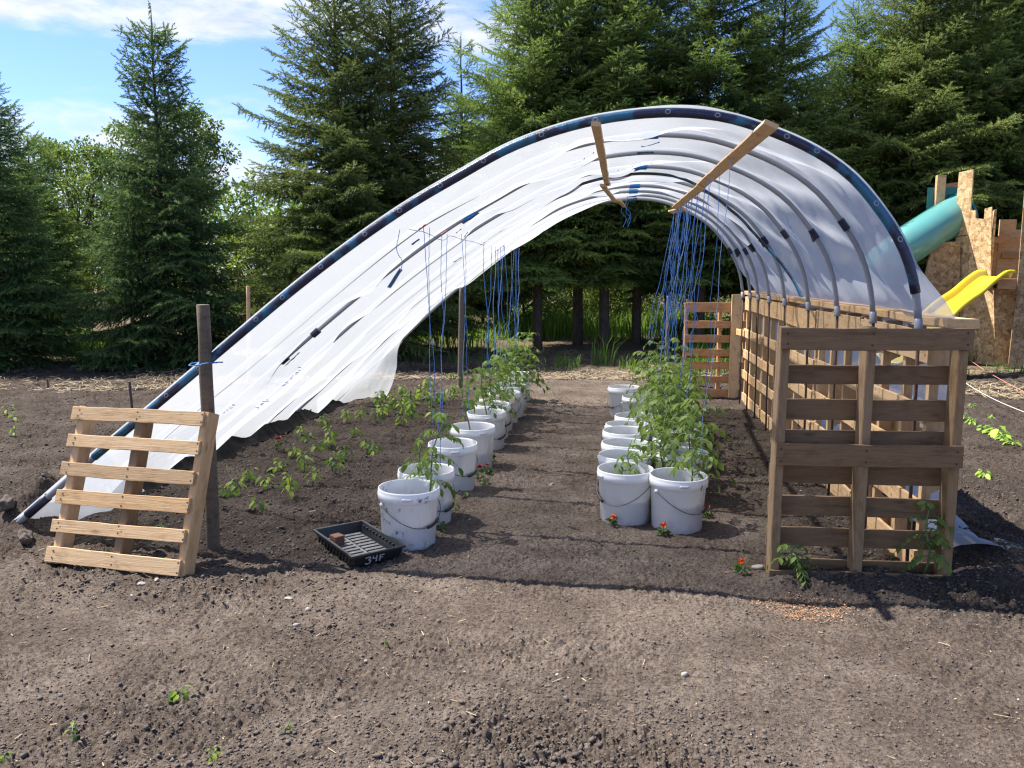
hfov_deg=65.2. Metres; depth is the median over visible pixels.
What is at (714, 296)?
bush
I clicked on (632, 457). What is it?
tomato plant
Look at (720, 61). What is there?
spruce tree
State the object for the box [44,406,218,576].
leaning pallet
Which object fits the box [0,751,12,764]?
sprout
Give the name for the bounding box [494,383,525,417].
pail
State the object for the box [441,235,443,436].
twine
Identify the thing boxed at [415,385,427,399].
pepper seedling
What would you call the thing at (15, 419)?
sprout
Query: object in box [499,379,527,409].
pail
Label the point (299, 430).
pepper seedling
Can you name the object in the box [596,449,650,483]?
pail
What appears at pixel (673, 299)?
twine
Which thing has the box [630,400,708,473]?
tomato plant
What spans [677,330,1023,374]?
grass fringe
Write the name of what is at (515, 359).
tomato plant
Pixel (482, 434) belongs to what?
pail
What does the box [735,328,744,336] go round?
cleat
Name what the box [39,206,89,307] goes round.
broadleaf tree
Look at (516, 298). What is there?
twine
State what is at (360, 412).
pepper seedling
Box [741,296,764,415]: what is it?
wall pallet
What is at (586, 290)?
bush
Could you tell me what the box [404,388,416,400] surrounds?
pepper seedling
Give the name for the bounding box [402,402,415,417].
pepper seedling
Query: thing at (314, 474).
pepper seedling
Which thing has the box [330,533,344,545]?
peat block
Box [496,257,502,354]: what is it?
twine
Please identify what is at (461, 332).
stake
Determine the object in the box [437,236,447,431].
twine
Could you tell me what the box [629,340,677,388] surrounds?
tomato plant
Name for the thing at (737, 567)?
marigold
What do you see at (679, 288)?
twine
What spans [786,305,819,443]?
wall pallet
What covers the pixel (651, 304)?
bush
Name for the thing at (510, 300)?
twine
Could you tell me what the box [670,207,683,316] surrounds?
twine
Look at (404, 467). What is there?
tomato plant
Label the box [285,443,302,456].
pepper seedling
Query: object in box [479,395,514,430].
pail
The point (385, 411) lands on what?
pepper seedling
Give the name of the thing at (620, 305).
bush
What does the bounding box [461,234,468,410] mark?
twine
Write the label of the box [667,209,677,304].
twine
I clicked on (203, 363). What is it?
twine
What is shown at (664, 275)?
twine
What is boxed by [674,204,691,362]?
twine
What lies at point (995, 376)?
garden cord
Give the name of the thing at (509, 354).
tomato plant
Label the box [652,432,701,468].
pail
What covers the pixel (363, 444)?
pepper seedling
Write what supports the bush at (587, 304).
on the ground at (566, 447)
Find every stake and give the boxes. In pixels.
[246,286,250,319]
[458,288,463,388]
[664,296,669,379]
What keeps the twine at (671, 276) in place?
hanging from the hoop tunnel
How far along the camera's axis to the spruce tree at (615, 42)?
14.20 m
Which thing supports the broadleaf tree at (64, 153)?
on the ground at (566, 447)
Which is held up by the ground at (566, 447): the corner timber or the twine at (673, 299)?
the corner timber
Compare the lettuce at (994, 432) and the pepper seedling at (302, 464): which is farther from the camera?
the lettuce at (994, 432)
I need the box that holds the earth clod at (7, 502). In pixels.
[0,494,16,511]
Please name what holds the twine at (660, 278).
hanging from the hoop tunnel
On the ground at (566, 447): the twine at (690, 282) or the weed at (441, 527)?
the weed at (441, 527)
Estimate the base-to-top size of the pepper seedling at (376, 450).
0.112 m
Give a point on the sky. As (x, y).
(55, 58)
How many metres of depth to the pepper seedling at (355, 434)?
7.22 m
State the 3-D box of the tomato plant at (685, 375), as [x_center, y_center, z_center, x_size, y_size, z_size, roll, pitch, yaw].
[1.348,0.202,6.402,0.626,0.703,0.483,1,8,7]
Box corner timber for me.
[728,295,741,397]
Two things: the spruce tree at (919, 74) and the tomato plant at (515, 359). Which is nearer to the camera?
the tomato plant at (515, 359)
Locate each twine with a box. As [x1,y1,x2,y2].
[188,361,222,365]
[409,229,481,244]
[423,227,440,462]
[428,228,433,458]
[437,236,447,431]
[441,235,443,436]
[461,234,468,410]
[463,234,465,404]
[483,250,489,379]
[487,248,491,348]
[493,249,495,369]
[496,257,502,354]
[497,255,499,361]
[500,247,504,358]
[504,246,511,355]
[506,255,513,352]
[511,250,515,352]
[514,253,516,337]
[516,252,517,344]
[517,258,519,341]
[647,212,674,337]
[650,208,680,343]
[653,208,678,338]
[658,195,692,375]
[660,214,673,334]
[661,204,682,343]
[661,209,687,350]
[662,212,673,337]
[664,209,679,352]
[667,202,686,355]
[667,203,696,367]
[667,205,681,350]
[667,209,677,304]
[667,213,676,319]
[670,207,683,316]
[672,213,678,347]
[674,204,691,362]
[674,211,678,349]
[677,207,686,304]
[679,183,705,383]
[680,189,699,377]
[680,195,697,320]
[680,199,692,326]
[682,200,688,362]
[685,177,711,398]
[687,187,704,395]
[689,179,708,344]
[702,159,730,454]
[705,169,719,401]
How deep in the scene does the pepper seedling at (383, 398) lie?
8.96 m
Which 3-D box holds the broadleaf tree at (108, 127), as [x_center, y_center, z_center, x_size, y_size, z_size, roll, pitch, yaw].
[-8.632,-3.488,18.093,3.239,5.018,3.535,3,9,23]
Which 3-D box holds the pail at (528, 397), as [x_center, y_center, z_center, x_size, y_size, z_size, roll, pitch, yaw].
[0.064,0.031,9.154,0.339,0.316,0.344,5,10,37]
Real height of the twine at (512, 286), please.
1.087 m
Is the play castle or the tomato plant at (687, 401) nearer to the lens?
the tomato plant at (687, 401)
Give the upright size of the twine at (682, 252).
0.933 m
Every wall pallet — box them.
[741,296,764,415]
[757,299,798,429]
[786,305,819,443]
[811,309,877,495]
[850,317,949,561]
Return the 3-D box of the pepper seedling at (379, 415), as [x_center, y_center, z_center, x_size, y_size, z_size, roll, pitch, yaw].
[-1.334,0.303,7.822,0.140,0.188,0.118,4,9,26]
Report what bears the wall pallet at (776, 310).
on the ground at (566, 447)
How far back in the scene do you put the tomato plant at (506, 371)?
7.70 m
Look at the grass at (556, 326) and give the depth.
17.86 m
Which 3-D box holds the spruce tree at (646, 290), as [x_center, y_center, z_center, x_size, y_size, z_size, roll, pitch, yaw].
[3.620,-4.092,17.948,3.239,6.447,3.156,3,9,23]
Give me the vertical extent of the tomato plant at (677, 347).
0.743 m
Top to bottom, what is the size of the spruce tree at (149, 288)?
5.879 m
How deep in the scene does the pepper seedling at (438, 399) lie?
8.81 m
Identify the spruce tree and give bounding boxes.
[0,72,101,370]
[51,1,259,375]
[187,0,469,359]
[311,0,495,352]
[434,35,524,324]
[442,0,646,349]
[455,96,556,334]
[475,0,687,344]
[496,0,702,348]
[543,0,737,343]
[601,0,832,342]
[622,65,721,333]
[688,51,789,315]
[691,0,883,297]
[715,72,834,330]
[794,0,931,272]
[813,0,1023,289]
[844,10,918,199]
[877,0,1023,316]
[908,1,1019,289]
[958,3,1023,289]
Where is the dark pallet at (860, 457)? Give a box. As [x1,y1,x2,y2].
[764,326,974,577]
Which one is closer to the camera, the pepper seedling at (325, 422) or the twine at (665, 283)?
the pepper seedling at (325, 422)
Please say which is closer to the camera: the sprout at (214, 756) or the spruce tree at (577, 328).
the sprout at (214, 756)
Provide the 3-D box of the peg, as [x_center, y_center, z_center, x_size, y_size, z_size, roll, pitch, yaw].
[-4.060,0.197,8.535,0.040,0.454,0.030,1,8,7]
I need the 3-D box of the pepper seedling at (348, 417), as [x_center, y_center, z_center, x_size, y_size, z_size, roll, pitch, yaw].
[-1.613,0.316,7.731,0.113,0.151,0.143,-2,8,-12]
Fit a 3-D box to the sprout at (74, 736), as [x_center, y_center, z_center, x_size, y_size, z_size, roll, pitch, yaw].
[-1.372,1.090,2.504,0.060,0.051,0.044,3,9,22]
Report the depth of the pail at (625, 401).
7.53 m
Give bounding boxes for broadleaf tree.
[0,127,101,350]
[3,136,158,330]
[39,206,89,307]
[44,118,186,274]
[129,94,258,281]
[171,214,303,330]
[426,129,484,325]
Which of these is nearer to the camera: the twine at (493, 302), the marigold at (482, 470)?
the marigold at (482, 470)
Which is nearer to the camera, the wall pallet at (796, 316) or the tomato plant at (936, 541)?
the tomato plant at (936, 541)
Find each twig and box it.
[110,552,170,558]
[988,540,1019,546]
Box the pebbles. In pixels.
[10,435,1021,767]
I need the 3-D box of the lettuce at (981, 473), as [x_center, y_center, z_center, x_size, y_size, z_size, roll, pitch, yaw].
[3.429,0.667,5.807,0.150,0.087,0.133,-5,9,-31]
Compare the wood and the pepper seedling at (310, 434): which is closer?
the pepper seedling at (310, 434)
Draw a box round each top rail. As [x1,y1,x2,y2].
[744,291,791,301]
[789,297,904,317]
[889,311,979,328]
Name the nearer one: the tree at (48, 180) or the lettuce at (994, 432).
the lettuce at (994, 432)
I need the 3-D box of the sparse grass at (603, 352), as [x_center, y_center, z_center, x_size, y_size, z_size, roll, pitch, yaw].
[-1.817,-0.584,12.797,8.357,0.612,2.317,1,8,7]
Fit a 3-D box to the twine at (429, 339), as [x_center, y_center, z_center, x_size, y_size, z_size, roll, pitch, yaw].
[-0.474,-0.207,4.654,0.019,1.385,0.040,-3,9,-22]
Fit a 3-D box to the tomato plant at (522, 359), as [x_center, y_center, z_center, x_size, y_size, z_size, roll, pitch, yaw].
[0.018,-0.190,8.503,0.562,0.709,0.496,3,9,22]
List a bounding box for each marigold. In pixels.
[274,436,283,449]
[475,463,484,476]
[482,463,492,474]
[605,514,617,525]
[657,521,672,535]
[703,506,713,516]
[733,558,750,575]
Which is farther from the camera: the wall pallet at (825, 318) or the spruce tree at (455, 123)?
the spruce tree at (455, 123)
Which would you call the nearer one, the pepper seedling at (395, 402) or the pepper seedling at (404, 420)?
the pepper seedling at (404, 420)
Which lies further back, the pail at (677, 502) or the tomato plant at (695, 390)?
the tomato plant at (695, 390)
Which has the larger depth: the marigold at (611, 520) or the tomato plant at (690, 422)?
the tomato plant at (690, 422)
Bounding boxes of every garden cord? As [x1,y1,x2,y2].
[966,383,1023,411]
[970,360,1023,391]
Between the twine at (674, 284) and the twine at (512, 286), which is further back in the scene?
the twine at (512, 286)
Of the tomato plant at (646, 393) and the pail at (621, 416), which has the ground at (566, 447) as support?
the pail at (621, 416)
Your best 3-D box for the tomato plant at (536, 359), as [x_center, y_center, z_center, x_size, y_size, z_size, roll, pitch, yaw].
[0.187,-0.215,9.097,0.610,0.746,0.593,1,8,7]
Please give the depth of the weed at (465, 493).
5.16 m
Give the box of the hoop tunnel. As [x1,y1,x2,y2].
[14,105,1021,560]
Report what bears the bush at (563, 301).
on the ground at (566, 447)
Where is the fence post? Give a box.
[196,304,219,550]
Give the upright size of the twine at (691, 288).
1.555 m
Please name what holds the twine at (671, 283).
hanging from the hoop tunnel
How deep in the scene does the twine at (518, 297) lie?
9.04 m
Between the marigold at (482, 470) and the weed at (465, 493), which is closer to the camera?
the weed at (465, 493)
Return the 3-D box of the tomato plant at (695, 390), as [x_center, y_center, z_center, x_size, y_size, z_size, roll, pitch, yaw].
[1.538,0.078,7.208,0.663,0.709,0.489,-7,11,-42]
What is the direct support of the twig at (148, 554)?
on the ground at (566, 447)
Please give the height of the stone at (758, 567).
0.039 m
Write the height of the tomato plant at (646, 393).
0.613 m
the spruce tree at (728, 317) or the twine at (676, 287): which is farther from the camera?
the spruce tree at (728, 317)
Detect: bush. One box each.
[479,285,572,330]
[514,287,628,326]
[567,284,631,315]
[568,282,662,322]
[609,284,692,319]
[642,288,735,326]
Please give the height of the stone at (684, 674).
0.023 m
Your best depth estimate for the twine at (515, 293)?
8.70 m
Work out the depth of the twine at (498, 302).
7.33 m
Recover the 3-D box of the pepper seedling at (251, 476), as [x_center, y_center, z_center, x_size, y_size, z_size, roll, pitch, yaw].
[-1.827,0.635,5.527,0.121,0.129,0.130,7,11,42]
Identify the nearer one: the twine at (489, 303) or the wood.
the twine at (489, 303)
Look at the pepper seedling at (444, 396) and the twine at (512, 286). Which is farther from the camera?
the pepper seedling at (444, 396)
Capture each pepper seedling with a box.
[218,482,239,497]
[224,475,246,493]
[240,465,257,482]
[249,497,269,510]
[255,473,274,489]
[266,461,286,472]
[273,457,291,466]
[279,472,298,498]
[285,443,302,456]
[295,424,305,437]
[296,452,314,471]
[300,432,316,442]
[303,466,321,485]
[310,440,327,452]
[317,414,329,426]
[322,425,337,448]
[322,451,344,473]
[336,445,353,461]
[340,409,350,421]
[350,427,362,436]
[354,406,366,420]
[359,439,375,452]
[369,405,383,419]
[370,444,380,455]
[371,390,384,406]
[375,403,389,415]
[377,390,387,402]
[382,399,393,411]
[390,395,403,408]
[395,399,408,414]
[395,412,409,424]
[397,385,407,396]
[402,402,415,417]
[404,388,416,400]
[404,398,415,411]
[407,401,420,418]
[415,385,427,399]
[421,387,432,397]
[422,377,433,388]
[424,394,436,408]
[424,406,438,420]
[431,389,444,403]
[434,391,445,402]
[445,385,456,397]
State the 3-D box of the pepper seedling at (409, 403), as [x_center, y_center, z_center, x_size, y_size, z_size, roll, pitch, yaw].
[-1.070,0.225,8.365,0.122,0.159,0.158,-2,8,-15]
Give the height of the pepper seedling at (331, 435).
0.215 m
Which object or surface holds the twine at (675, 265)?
hanging from the hoop tunnel
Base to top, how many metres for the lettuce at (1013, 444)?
0.092 m
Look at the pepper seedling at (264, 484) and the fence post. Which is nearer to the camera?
the fence post
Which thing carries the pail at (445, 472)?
on the ground at (566, 447)
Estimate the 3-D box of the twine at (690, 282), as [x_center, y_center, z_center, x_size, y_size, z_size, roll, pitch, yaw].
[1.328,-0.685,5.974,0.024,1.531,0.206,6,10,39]
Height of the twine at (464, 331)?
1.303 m
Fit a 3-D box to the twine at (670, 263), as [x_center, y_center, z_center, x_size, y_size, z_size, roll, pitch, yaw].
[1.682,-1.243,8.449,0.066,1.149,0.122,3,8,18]
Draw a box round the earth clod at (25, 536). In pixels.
[17,529,33,544]
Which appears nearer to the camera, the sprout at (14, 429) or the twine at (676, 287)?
the sprout at (14, 429)
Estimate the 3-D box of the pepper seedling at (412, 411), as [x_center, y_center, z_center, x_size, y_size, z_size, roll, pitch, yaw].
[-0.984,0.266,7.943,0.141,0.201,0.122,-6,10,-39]
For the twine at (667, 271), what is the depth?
8.27 m
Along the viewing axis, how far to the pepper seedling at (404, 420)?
7.66 m
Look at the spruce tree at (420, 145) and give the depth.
13.72 m
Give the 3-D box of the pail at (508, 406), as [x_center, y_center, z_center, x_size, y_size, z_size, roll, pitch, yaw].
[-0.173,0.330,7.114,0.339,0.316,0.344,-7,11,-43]
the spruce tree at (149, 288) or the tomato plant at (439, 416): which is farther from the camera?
the spruce tree at (149, 288)
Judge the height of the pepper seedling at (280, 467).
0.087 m
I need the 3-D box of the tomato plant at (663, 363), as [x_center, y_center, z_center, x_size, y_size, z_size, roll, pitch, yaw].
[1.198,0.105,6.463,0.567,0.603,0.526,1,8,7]
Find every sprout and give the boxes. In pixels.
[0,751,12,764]
[8,411,21,421]
[10,423,20,435]
[63,721,77,740]
[168,685,194,703]
[206,745,222,762]
[277,720,290,732]
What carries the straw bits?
on the ground at (566, 447)
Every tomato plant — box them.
[401,433,444,475]
[402,412,463,498]
[446,369,476,429]
[461,359,514,421]
[472,360,518,422]
[479,344,526,410]
[479,352,520,403]
[484,336,531,401]
[494,332,544,401]
[504,332,554,394]
[613,444,646,474]
[624,365,693,429]
[626,351,665,409]
[626,361,695,417]
[628,384,693,441]
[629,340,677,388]
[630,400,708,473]
[631,365,686,410]
[632,373,719,433]
[635,426,705,472]
[639,392,730,464]
[644,353,709,410]
[647,362,709,420]
[649,366,718,450]
[652,337,705,406]
[652,403,734,485]
[668,432,723,491]
[766,543,817,589]
[890,501,953,574]
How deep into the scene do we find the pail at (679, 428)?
5.91 m
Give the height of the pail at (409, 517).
0.316 m
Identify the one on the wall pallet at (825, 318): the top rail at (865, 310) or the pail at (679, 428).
the top rail at (865, 310)
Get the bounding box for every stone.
[681,672,688,676]
[751,564,764,569]
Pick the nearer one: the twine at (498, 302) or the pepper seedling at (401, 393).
the twine at (498, 302)
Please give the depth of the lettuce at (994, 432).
7.12 m
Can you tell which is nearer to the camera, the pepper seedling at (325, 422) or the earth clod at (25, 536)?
the earth clod at (25, 536)
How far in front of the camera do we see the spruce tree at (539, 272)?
14.13 m
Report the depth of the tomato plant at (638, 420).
6.06 m
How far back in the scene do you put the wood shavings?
3.44 m
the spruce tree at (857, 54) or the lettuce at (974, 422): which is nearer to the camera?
the lettuce at (974, 422)
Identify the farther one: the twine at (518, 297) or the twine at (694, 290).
the twine at (518, 297)
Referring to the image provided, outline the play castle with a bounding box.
[900,169,1023,368]
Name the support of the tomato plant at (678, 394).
in the pail at (685, 443)
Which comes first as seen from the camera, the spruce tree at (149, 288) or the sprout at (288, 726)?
the sprout at (288, 726)
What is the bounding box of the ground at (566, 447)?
[0,275,1023,767]
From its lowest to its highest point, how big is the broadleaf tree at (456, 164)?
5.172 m
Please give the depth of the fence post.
4.12 m
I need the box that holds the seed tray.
[312,520,405,565]
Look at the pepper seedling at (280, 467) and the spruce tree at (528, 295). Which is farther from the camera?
the spruce tree at (528, 295)
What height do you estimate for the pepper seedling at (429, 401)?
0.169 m
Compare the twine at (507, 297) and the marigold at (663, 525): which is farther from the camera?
the twine at (507, 297)
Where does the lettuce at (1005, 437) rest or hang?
on the ground at (566, 447)
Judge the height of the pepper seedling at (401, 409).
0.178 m
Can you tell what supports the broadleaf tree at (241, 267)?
on the ground at (566, 447)
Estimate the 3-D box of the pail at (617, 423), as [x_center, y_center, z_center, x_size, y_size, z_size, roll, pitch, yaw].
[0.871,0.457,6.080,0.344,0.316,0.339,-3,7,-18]
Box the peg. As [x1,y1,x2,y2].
[128,381,132,407]
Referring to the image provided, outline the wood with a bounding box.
[4,165,734,310]
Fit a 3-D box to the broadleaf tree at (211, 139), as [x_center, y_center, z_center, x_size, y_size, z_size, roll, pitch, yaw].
[-7.204,-3.656,17.979,2.510,5.381,2.492,8,11,44]
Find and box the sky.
[0,0,979,274]
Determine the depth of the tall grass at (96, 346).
12.69 m
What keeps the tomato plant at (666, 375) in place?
in the pail at (679, 428)
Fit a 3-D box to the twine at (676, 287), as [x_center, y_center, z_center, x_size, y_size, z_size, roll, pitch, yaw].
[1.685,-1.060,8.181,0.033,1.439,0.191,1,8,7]
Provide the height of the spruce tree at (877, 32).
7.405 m
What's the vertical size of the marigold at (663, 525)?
0.090 m
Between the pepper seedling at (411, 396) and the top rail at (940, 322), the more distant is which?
the pepper seedling at (411, 396)
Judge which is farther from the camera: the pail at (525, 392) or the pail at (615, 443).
the pail at (525, 392)
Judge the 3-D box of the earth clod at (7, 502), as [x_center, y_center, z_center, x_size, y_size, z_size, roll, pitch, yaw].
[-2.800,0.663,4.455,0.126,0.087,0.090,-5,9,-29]
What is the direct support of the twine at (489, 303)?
hanging from the hoop tunnel
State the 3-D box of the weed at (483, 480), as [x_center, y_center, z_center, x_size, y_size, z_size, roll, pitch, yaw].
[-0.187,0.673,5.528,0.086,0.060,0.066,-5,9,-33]
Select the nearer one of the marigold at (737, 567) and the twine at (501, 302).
the marigold at (737, 567)
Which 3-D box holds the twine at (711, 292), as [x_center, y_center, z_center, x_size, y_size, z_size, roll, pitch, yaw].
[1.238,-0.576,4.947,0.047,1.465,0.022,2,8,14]
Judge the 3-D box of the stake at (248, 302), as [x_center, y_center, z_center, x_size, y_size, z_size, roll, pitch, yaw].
[-3.497,-0.582,10.618,0.098,1.425,0.055,1,8,7]
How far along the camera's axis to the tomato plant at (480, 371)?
6.65 m
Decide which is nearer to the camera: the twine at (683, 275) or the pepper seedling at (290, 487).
the pepper seedling at (290, 487)
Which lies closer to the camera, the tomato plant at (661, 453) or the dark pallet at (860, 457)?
the dark pallet at (860, 457)
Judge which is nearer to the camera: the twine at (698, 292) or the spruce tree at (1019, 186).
the twine at (698, 292)
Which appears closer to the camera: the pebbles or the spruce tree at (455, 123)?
the pebbles
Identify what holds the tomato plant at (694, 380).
in the pail
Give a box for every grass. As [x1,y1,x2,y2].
[54,327,183,364]
[139,335,660,370]
[401,302,756,350]
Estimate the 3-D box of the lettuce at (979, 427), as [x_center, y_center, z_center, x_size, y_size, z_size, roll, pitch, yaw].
[4.386,0.416,7.444,0.139,0.082,0.136,2,8,16]
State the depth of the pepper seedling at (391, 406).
8.25 m
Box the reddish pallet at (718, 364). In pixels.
[683,302,746,397]
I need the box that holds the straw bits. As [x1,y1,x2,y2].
[11,383,1019,767]
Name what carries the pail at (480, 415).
on the ground at (566, 447)
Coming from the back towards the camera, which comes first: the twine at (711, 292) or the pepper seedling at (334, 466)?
the pepper seedling at (334, 466)
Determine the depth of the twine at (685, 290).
7.03 m
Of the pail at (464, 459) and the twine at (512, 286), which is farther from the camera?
the twine at (512, 286)
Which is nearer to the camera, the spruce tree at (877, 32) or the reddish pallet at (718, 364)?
the reddish pallet at (718, 364)
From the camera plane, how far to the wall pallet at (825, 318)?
5.36 m
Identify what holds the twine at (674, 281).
hanging from the hoop tunnel
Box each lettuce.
[964,418,977,424]
[975,469,993,479]
[976,424,992,429]
[982,425,1011,437]
[993,434,1013,442]
[1002,440,1021,446]
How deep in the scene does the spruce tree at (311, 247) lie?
12.82 m
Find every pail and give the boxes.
[377,479,440,551]
[397,463,454,524]
[428,437,477,491]
[450,422,494,469]
[467,408,506,449]
[475,401,510,438]
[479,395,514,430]
[488,389,520,422]
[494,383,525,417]
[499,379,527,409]
[508,371,531,400]
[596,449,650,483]
[596,461,653,525]
[601,438,650,451]
[602,426,648,440]
[604,420,649,429]
[607,385,639,416]
[614,412,655,450]
[621,393,652,412]
[649,467,708,534]
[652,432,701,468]
[653,424,699,434]
[656,446,708,471]
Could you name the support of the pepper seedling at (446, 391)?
on the ground at (566, 447)
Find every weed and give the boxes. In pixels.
[436,521,447,532]
[459,491,471,498]
[480,477,490,483]
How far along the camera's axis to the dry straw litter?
11.21 m
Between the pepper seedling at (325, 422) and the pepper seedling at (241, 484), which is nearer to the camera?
the pepper seedling at (241, 484)
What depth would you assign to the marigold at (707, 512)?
4.78 m
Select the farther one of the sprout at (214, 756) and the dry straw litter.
the dry straw litter
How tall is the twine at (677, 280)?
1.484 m
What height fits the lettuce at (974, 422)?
0.071 m
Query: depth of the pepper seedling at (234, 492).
5.25 m
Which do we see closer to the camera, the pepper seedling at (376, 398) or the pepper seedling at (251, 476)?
the pepper seedling at (251, 476)
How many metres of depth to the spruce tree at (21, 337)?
12.17 m
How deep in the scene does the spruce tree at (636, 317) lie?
15.10 m
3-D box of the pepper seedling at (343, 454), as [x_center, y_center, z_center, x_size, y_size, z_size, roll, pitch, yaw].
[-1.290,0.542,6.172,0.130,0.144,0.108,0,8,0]
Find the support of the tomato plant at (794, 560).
on the ground at (566, 447)
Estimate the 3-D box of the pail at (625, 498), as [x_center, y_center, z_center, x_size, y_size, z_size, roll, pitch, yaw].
[0.670,0.652,4.745,0.339,0.316,0.338,5,10,35]
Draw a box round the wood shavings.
[728,587,874,626]
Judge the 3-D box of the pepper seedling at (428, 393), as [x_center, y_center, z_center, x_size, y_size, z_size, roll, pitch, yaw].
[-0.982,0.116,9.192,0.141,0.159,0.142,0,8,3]
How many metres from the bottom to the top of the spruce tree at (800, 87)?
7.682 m
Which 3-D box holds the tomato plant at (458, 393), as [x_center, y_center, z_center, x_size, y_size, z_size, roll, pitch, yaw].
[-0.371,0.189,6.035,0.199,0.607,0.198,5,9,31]
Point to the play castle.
(963, 274)
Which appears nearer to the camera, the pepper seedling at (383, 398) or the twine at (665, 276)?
the twine at (665, 276)
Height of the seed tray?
0.062 m
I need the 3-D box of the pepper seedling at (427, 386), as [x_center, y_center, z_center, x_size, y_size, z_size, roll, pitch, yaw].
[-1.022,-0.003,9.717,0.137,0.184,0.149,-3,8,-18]
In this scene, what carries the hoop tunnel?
on the ground at (566, 447)
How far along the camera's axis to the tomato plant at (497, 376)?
7.08 m
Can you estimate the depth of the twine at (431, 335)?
4.62 m
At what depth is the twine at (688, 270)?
6.96 m
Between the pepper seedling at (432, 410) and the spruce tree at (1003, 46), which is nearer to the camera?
the pepper seedling at (432, 410)
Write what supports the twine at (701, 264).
hanging from the hoop tunnel
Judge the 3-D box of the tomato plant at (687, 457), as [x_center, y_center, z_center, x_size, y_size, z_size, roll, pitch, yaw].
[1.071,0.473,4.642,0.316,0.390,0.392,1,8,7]
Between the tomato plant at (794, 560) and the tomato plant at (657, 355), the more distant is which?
the tomato plant at (657, 355)
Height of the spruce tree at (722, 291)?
6.553 m
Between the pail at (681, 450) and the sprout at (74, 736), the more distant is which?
the pail at (681, 450)
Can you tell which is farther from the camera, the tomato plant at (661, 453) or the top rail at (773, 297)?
the top rail at (773, 297)
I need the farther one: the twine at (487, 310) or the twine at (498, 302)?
the twine at (498, 302)
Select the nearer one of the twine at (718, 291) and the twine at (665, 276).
the twine at (718, 291)
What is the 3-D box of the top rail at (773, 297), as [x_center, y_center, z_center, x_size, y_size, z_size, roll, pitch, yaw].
[2.513,-0.859,7.796,0.134,0.047,2.265,1,8,7]
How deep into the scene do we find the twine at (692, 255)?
6.22 m
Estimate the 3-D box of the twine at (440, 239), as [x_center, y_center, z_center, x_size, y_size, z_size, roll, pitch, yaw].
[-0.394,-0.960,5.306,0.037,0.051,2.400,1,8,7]
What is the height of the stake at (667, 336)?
1.304 m
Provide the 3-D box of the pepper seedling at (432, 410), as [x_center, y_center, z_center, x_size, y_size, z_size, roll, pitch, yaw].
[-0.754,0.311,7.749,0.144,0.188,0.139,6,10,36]
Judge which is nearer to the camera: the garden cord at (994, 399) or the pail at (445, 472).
the pail at (445, 472)
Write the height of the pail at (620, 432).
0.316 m
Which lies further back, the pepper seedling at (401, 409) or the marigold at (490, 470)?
the pepper seedling at (401, 409)
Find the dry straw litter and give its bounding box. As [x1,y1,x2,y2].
[0,348,1023,399]
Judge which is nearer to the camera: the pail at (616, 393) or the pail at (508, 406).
the pail at (508, 406)
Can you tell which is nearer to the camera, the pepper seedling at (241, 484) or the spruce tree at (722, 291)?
the pepper seedling at (241, 484)
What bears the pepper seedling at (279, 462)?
on the ground at (566, 447)
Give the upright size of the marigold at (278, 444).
0.122 m
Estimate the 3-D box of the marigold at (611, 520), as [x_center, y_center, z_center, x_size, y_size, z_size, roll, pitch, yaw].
[0.574,0.786,4.612,0.078,0.081,0.092,2,8,11]
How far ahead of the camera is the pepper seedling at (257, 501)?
4.83 m
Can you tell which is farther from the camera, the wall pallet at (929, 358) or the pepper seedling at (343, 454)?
the pepper seedling at (343, 454)
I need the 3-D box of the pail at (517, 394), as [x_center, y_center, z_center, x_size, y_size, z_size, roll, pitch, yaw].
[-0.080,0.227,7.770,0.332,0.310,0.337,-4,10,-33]
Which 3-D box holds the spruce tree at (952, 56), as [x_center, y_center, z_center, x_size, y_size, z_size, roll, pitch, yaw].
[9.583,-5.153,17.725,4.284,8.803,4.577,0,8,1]
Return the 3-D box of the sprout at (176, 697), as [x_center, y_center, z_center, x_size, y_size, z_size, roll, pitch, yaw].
[-1.136,1.070,2.749,0.087,0.072,0.058,-1,8,-10]
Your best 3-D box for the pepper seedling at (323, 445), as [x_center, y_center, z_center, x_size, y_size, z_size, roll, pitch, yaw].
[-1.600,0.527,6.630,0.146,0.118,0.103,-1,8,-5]
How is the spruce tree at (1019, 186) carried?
on the ground at (566, 447)

